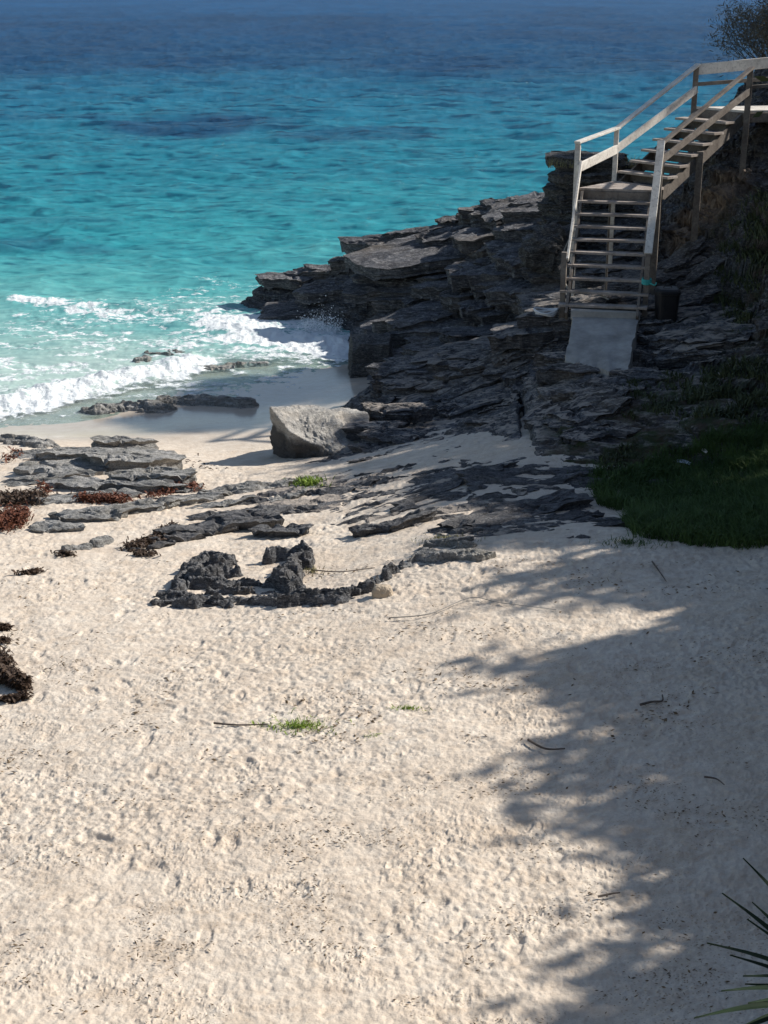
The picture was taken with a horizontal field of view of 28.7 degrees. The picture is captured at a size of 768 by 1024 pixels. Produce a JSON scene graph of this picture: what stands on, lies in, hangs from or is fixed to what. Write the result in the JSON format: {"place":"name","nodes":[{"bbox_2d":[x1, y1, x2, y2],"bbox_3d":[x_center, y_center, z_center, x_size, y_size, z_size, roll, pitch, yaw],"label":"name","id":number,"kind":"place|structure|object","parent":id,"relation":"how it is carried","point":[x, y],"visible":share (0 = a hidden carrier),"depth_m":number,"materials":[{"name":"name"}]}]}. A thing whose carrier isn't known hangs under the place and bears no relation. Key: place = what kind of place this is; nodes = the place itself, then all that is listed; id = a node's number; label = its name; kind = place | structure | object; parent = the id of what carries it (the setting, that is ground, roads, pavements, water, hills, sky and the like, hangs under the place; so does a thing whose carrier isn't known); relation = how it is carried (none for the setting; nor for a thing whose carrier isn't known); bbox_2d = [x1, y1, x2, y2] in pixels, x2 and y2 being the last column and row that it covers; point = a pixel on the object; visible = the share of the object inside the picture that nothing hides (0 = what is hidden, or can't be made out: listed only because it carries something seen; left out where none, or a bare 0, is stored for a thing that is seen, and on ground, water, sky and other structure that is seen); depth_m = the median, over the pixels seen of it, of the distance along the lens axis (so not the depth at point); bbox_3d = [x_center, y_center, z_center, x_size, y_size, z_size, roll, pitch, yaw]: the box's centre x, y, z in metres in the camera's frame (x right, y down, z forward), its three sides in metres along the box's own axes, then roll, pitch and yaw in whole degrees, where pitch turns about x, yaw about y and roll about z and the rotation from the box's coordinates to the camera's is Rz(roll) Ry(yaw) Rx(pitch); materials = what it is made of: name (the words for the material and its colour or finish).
{"place":"outdoors","nodes":[
{"label":"outdoors","id":0,"kind":"place"},
{"bbox_2d":[0,353,767,1023],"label":"beach sand","id":1,"kind":"structure","parent":0,"point":[480,857],"depth_m":12.41,"materials":[{"name":"beige sand"}]},
{"bbox_2d":[0,645,33,691],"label":"seaweed heap","id":2,"kind":"object","parent":1,"relation":"on","point":[11,676],"visible":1,"depth_m":14.52,"materials":[{"name":"brown plant"}]},
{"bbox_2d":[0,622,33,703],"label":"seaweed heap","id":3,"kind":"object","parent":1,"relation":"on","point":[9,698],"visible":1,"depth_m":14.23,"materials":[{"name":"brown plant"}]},
{"bbox_2d":[0,500,34,533],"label":"seaweed heap","id":4,"kind":"object","parent":1,"relation":"on","point":[12,517],"visible":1,"depth_m":20.27,"materials":[{"name":"brown plant"}]},
{"bbox_2d":[0,486,57,507],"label":"seaweed heap","id":5,"kind":"object","parent":1,"relation":"on","point":[14,496],"visible":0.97,"depth_m":21.44,"materials":[{"name":"brown plant"}]},
{"bbox_2d":[0,433,60,448],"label":"rock outcrop","id":6,"kind":"object","parent":1,"relation":"on","point":[28,441],"visible":0.85,"depth_m":25.49,"materials":[{"name":"grey stone"}]},
{"bbox_2d":[11,547,160,575],"bbox_3d":[-3.744,0.546,18.552,1.834,0.205,0.856,-9,22,-22],"label":"seaweed heap","id":7,"kind":"object","parent":1,"relation":"on","point":[66,553],"visible":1,"depth_m":18.62,"materials":[{"name":"brown plant"}]},
{"bbox_2d":[61,535,113,550],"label":"rock outcrop","id":8,"kind":"object","parent":1,"relation":"on","point":[98,541],"visible":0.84,"depth_m":19.05,"materials":[{"name":"grey stone"}]},
{"bbox_2d":[0,435,202,504],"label":"rock outcrop","id":9,"kind":"object","parent":1,"relation":"on","point":[122,462],"visible":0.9,"depth_m":22.89,"materials":[{"name":"grey stone"}]},
{"bbox_2d":[1,446,147,494],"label":"seaweed heap","id":10,"kind":"object","parent":9,"relation":"on","point":[47,488],"visible":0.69,"depth_m":23.85,"materials":[{"name":"brown plant"}]},
{"bbox_2d":[70,488,135,504],"bbox_3d":[-4.024,-0.211,21.456,0.969,0.217,0.560,0,20,0],"label":"seaweed heap","id":11,"kind":"object","parent":1,"relation":"on","point":[108,497],"visible":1,"depth_m":21.39,"materials":[{"name":"brown plant"}]},
{"bbox_2d":[28,494,224,532],"bbox_3d":[-3.661,0.033,20.900,2.903,0.424,0.995,-19,27,-41],"label":"rock outcrop","id":12,"kind":"object","parent":1,"relation":"on","point":[110,512],"visible":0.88,"depth_m":20.57,"materials":[{"name":"grey stone"}]},
{"bbox_2d":[137,481,206,498],"bbox_3d":[-3.217,-0.325,22.000,1.264,0.246,0.815,-18,27,-41],"label":"seaweed heap","id":13,"kind":"object","parent":1,"relation":"on","point":[190,486],"visible":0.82,"depth_m":21.90,"materials":[{"name":"brown plant"}]},
{"bbox_2d":[185,453,227,469],"bbox_3d":[-3.317,-0.926,24.685,2.488,0.267,0.898,16,26,38],"label":"seaweed heap","id":14,"kind":"object","parent":1,"relation":"on","point":[201,465],"visible":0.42,"depth_m":24.10,"materials":[{"name":"beige plant"}]},
{"bbox_2d":[213,722,267,725],"bbox_3d":[-1.269,1.876,13.241,0.500,0.056,0.045,4,20,11],"label":"stick","id":15,"kind":"object","parent":1,"relation":"on","point":[219,723],"visible":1,"depth_m":13.23,"materials":[{"name":"beige wood"}]},
{"bbox_2d":[149,539,404,608],"bbox_3d":[-1.225,0.766,17.297,3.026,0.782,2.375,6,21,16],"label":"curled rock","id":16,"kind":"object","parent":1,"relation":"on","point":[211,572],"visible":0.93,"depth_m":16.87,"materials":[{"name":"black stone"}]},
{"bbox_2d":[248,708,381,735],"bbox_3d":[-0.671,1.860,13.194,1.282,0.131,0.507,8,22,22],"label":"creeping plant","id":17,"kind":"object","parent":1,"relation":"on","point":[297,725],"visible":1,"depth_m":13.15,"materials":[{"name":"green plant"}]},
{"bbox_2d":[304,566,330,578],"bbox_3d":[-0.871,0.698,17.405,0.486,0.156,0.473,6,21,15],"label":"weed tuft","id":18,"kind":"object","parent":1,"relation":"on","point":[311,571],"visible":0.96,"depth_m":17.46,"materials":[{"name":"green plant"}]},
{"bbox_2d":[269,405,368,458],"bbox_3d":[-0.904,-1.107,24.840,1.978,1.523,1.740,0,20,0],"label":"wedge boulder","id":19,"kind":"object","parent":1,"relation":"on","point":[303,431],"visible":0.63,"depth_m":24.30,"materials":[{"name":"stone"}]},
{"bbox_2d":[312,567,374,571],"bbox_3d":[-0.492,0.670,17.242,0.819,0.178,0.108,9,22,24],"label":"stick","id":20,"kind":"object","parent":1,"relation":"on","point":[340,571],"visible":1,"depth_m":17.20,"materials":[{"name":"brown wood"}]},
{"bbox_2d":[372,584,392,598],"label":"stone","id":21,"kind":"object","parent":1,"relation":"on","point":[380,591],"visible":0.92,"depth_m":15.96,"materials":[{"name":"beige stone"}]},
{"bbox_2d":[0,557,767,1023],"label":"leaf litter","id":22,"kind":"object","parent":1,"relation":"on","point":[370,799],"visible":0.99,"depth_m":11.85,"materials":[{"name":"brown plant"}]},
{"bbox_2d":[387,704,431,710],"bbox_3d":[0.218,1.737,13.328,0.430,0.062,0.138,3,20,9],"label":"creeping plant","id":23,"kind":"object","parent":1,"relation":"on","point":[408,708],"visible":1,"depth_m":13.33,"materials":[{"name":"green plant"}]},
{"bbox_2d":[215,446,672,538],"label":"bedrock sheets","id":24,"kind":"object","parent":1,"relation":"on","point":[485,522],"visible":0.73,"depth_m":19.96,"materials":[{"name":"stone"}]},
{"bbox_2d":[400,535,496,569],"bbox_3d":[0.835,0.549,17.142,1.485,0.518,1.179,13,24,31],"label":"mossy rock","id":25,"kind":"object","parent":1,"relation":"on","point":[467,550],"visible":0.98,"depth_m":16.95,"materials":[{"name":"grey stone"}]},
{"bbox_2d":[412,533,489,545],"bbox_3d":[0.771,0.336,17.715,1.120,0.291,0.555,11,23,27],"label":"grass tuft","id":26,"kind":"object","parent":1,"relation":"on","point":[438,537],"visible":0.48,"depth_m":17.86,"materials":[{"name":"green plant"}]},
{"bbox_2d":[390,597,555,617],"bbox_3d":[0.922,0.965,15.378,1.685,0.208,0.406,3,20,8],"label":"stick","id":27,"kind":"object","parent":1,"relation":"on","point":[459,601],"visible":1,"depth_m":15.32,"materials":[{"name":"wood"}]},
{"bbox_2d":[241,68,767,535],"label":"rocky headland","id":28,"kind":"structure","parent":1,"relation":"on","point":[726,186],"depth_m":24.96,"materials":[{"name":"stone"}]},
{"bbox_2d":[128,504,313,550],"bbox_3d":[-2.133,0.226,19.858,2.516,0.562,1.684,-3,20,-8],"label":"rock outcrop","id":29,"kind":"object","parent":28,"relation":"on","point":[261,521],"visible":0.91,"depth_m":19.53,"materials":[{"name":"stone"}]},
{"bbox_2d":[120,519,180,551],"bbox_3d":[-2.918,0.332,19.381,0.546,0.265,1.288,10,22,26],"label":"seaweed heap","id":30,"kind":"object","parent":29,"relation":"on","point":[134,543],"visible":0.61,"depth_m":19.07,"materials":[{"name":"brown plant"}]},
{"bbox_2d":[174,478,317,508],"bbox_3d":[-2.003,-0.209,21.624,2.110,0.506,1.378,0,20,0],"label":"rock outcrop","id":31,"kind":"object","parent":28,"relation":"on","point":[240,488],"visible":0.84,"depth_m":21.66,"materials":[{"name":"grey stone"}]},
{"bbox_2d":[285,474,334,489],"bbox_3d":[-1.066,-0.435,21.712,0.651,0.300,1.085,-13,24,-32],"label":"beach plant","id":32,"kind":"object","parent":31,"relation":"on","point":[307,482],"visible":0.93,"depth_m":21.67,"materials":[{"name":"green plant"}]},
{"bbox_2d":[348,507,438,537],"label":"rock outcrop","id":33,"kind":"object","parent":28,"relation":"on","point":[403,522],"visible":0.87,"depth_m":18.76,"materials":[{"name":"stone"}]},
{"bbox_2d":[255,191,755,452],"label":"rock ledges","id":34,"kind":"object","parent":28,"relation":"on","point":[435,292],"visible":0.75,"depth_m":27.39,"materials":[{"name":"stone"}]},
{"bbox_2d":[533,307,558,316],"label":"rock","id":35,"kind":"object","parent":34,"relation":"on","point":[552,312],"visible":1,"depth_m":25.80,"materials":[{"name":"grey stone"}]},
{"bbox_2d":[518,222,582,282],"bbox_3d":[3.320,-5.107,29.699,1.351,1.300,1.366,0,20,0],"label":"pitted rock","id":36,"kind":"object","parent":34,"relation":"on","point":[541,249],"visible":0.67,"depth_m":29.32,"materials":[{"name":"stone"}]},
{"bbox_2d":[536,150,651,225],"bbox_3d":[4.904,-6.654,31.260,3.448,1.623,1.998,0,20,0],"label":"rock stack","id":37,"kind":"object","parent":34,"relation":"on","point":[555,204],"visible":0.43,"depth_m":30.89,"materials":[{"name":"stone"}]},
{"bbox_2d":[546,156,639,167],"bbox_3d":[4.353,-7.279,30.990,2.055,0.242,1.016,0,20,0],"label":"grass tuft","id":38,"kind":"object","parent":37,"relation":"on","point":[550,164],"visible":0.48,"depth_m":30.71,"materials":[{"name":"plant"}]},
{"bbox_2d":[565,307,639,376],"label":"concrete ramp","id":39,"kind":"structure","parent":34,"relation":"on","point":[604,340],"depth_m":24.61,"materials":[{"name":"grey concrete"}]},
{"bbox_2d":[558,57,767,322],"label":"wooden staircase","id":40,"kind":"structure","parent":34,"relation":"on","point":[728,121],"depth_m":26.91,"materials":[{"name":"grey wood"}]},
{"bbox_2d":[563,231,608,299],"bbox_3d":[3.452,-4.287,26.156,0.355,0.955,1.717,-5,21,-14],"label":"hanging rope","id":41,"kind":"object","parent":40,"relation":"hanging from","point":[583,288],"visible":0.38,"depth_m":26.46,"materials":[{"name":"fabric"}]},
{"bbox_2d":[641,277,656,285],"bbox_3d":[4.472,-3.896,25.373,0.177,0.112,0.269,-11,23,-28],"label":"teal rope","id":42,"kind":"object","parent":40,"relation":"attached to","point":[646,282],"visible":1,"depth_m":25.34,"materials":[{"name":"teal fabric"}]},
{"bbox_2d":[707,187,767,310],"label":"scrub patch","id":43,"kind":"object","parent":34,"relation":"on","point":[758,228],"visible":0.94,"depth_m":26.06,"materials":[{"name":"green plant"}]},
{"bbox_2d":[599,436,699,476],"bbox_3d":[3.650,-0.657,20.616,1.479,0.469,1.099,0,20,0],"label":"scrub patch","id":44,"kind":"object","parent":28,"relation":"on","point":[616,456],"visible":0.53,"depth_m":20.77,"materials":[{"name":"green plant"}]},
{"bbox_2d":[654,285,680,323],"bbox_3d":[4.791,-3.454,25.453,0.436,0.783,0.436,0,20,0],"label":"plastic bin","id":45,"kind":"object","parent":28,"relation":"on","point":[667,297],"visible":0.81,"depth_m":25.26,"materials":[{"name":"black plastic"}]},
{"bbox_2d":[612,366,760,424],"bbox_3d":[4.413,-1.757,22.323,2.356,0.527,2.310,0,20,0],"label":"scrub patch","id":46,"kind":"object","parent":28,"relation":"on","point":[660,407],"visible":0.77,"depth_m":22.36,"materials":[{"name":"green plant"}]},
{"bbox_2d":[674,304,756,334],"bbox_3d":[5.417,-3.113,25.057,1.614,0.748,2.030,0,20,0],"label":"scrub patch","id":47,"kind":"object","parent":28,"relation":"on","point":[745,316],"visible":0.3,"depth_m":24.83,"materials":[{"name":"green plant"}]},
{"bbox_2d":[678,353,767,428],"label":"scrub patch","id":48,"kind":"object","parent":28,"relation":"on","point":[710,374],"visible":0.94,"depth_m":22.38,"materials":[{"name":"green plant"}]},
{"bbox_2d":[703,0,767,76],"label":"twiggy bush","id":49,"kind":"object","parent":28,"relation":"on","point":[761,20],"visible":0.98,"depth_m":30.30,"materials":[{"name":"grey plant"}]},
{"bbox_2d":[752,76,767,134],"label":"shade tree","id":50,"kind":"object","parent":28,"relation":"on","point":[761,78],"visible":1,"depth_m":23.93,"materials":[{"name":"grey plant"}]},
{"bbox_2d":[527,738,564,749],"bbox_3d":[1.335,1.949,12.484,0.348,0.029,0.088,12,23,30],"label":"stick","id":51,"kind":"object","parent":1,"relation":"on","point":[534,743],"visible":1,"depth_m":12.46,"materials":[{"name":"grey wood"}]},
{"bbox_2d":[567,456,626,490],"bbox_3d":[2.941,-0.544,20.272,1.043,0.240,0.883,-11,23,-28],"label":"grass tuft","id":52,"kind":"object","parent":1,"relation":"on","point":[598,472],"visible":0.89,"depth_m":20.25,"materials":[{"name":"green plant"}]},
{"bbox_2d":[598,892,619,897],"bbox_3d":[1.589,2.701,10.592,0.166,0.018,0.018,-5,21,-14],"label":"stick","id":53,"kind":"object","parent":1,"relation":"on","point":[603,895],"visible":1,"depth_m":10.59,"materials":[{"name":"beige wood"}]},
{"bbox_2d":[589,532,673,549],"bbox_3d":[2.761,0.325,16.808,0.934,0.185,0.734,0,20,0],"label":"grass tuft","id":54,"kind":"object","parent":1,"relation":"on","point":[627,542],"visible":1,"depth_m":16.77,"materials":[{"name":"green plant"}]},
{"bbox_2d":[640,694,663,705],"bbox_3d":[2.354,1.651,13.062,0.269,0.035,0.090,-12,23,-31],"label":"stick","id":55,"kind":"object","parent":1,"relation":"on","point":[648,702],"visible":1,"depth_m":13.05,"materials":[{"name":"grey wood"}]},
{"bbox_2d":[651,561,665,580],"bbox_3d":[2.893,0.624,15.774,0.020,0.028,0.591,-2,20,-4],"label":"stick","id":56,"kind":"object","parent":1,"relation":"on","point":[658,570],"visible":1,"depth_m":15.79,"materials":[{"name":"brown wood"}]},
{"bbox_2d":[578,418,767,549],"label":"grass","id":57,"kind":"structure","parent":1,"relation":"on","point":[731,506],"depth_m":19.29,"materials":[{"name":"green plant"}]},
{"bbox_2d":[676,459,690,464],"bbox_3d":[4.112,-0.694,20.724,0.260,0.048,0.081,11,23,27],"label":"plastic scrap","id":58,"kind":"object","parent":57,"relation":"on","point":[683,461],"visible":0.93,"depth_m":20.70,"materials":[{"name":"grey plastic"}]},
{"bbox_2d":[704,776,724,784],"bbox_3d":[2.618,2.118,11.856,0.189,0.018,0.046,18,26,40],"label":"stick","id":59,"kind":"object","parent":1,"relation":"on","point":[714,778],"visible":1,"depth_m":11.88,"materials":[{"name":"wood"}]},
{"bbox_2d":[694,858,767,1023],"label":"yucca","id":60,"kind":"object","parent":1,"relation":"on","point":[761,1003],"visible":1,"depth_m":4.88,"materials":[{"name":"green plant"}]},
{"bbox_2d":[0,0,767,427],"bbox_3d":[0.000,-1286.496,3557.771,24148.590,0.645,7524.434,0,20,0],"label":"sea","id":61,"kind":"structure","parent":0,"point":[178,174],"depth_m":73.43,"materials":[{"name":"liquid"}]},
{"bbox_2d":[133,349,188,362],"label":"offshore rock","id":62,"kind":"object","parent":61,"relation":"in","point":[145,358],"visible":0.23,"depth_m":32.68,"materials":[{"name":"grey stone"}]},
{"bbox_2d":[77,393,258,414],"bbox_3d":[-4.142,-1.916,28.927,3.696,0.653,1.469,0,20,0],"label":"offshore rock","id":63,"kind":"object","parent":61,"relation":"in","point":[163,403],"visible":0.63,"depth_m":28.74,"materials":[{"name":"grey stone"}]},
{"bbox_2d":[192,361,271,373],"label":"offshore rock","id":64,"kind":"object","parent":61,"relation":"in","point":[221,367],"visible":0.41,"depth_m":31.87,"materials":[{"name":"grey stone"}]},
{"bbox_2d":[297,295,345,332],"bbox_3d":[-1.449,-4.531,34.495,1.161,0.840,0.966,0,20,0],"label":"sea spray","id":65,"kind":"object","parent":61,"relation":"on","point":[319,329],"visible":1,"depth_m":34.56,"materials":[{"name":"white liquid"}]},
{"bbox_2d":[348,333,392,377],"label":"block rock","id":66,"kind":"object","parent":61,"relation":"in","point":[365,350],"visible":0.64,"depth_m":30.63,"materials":[{"name":"stone"}]}
]}

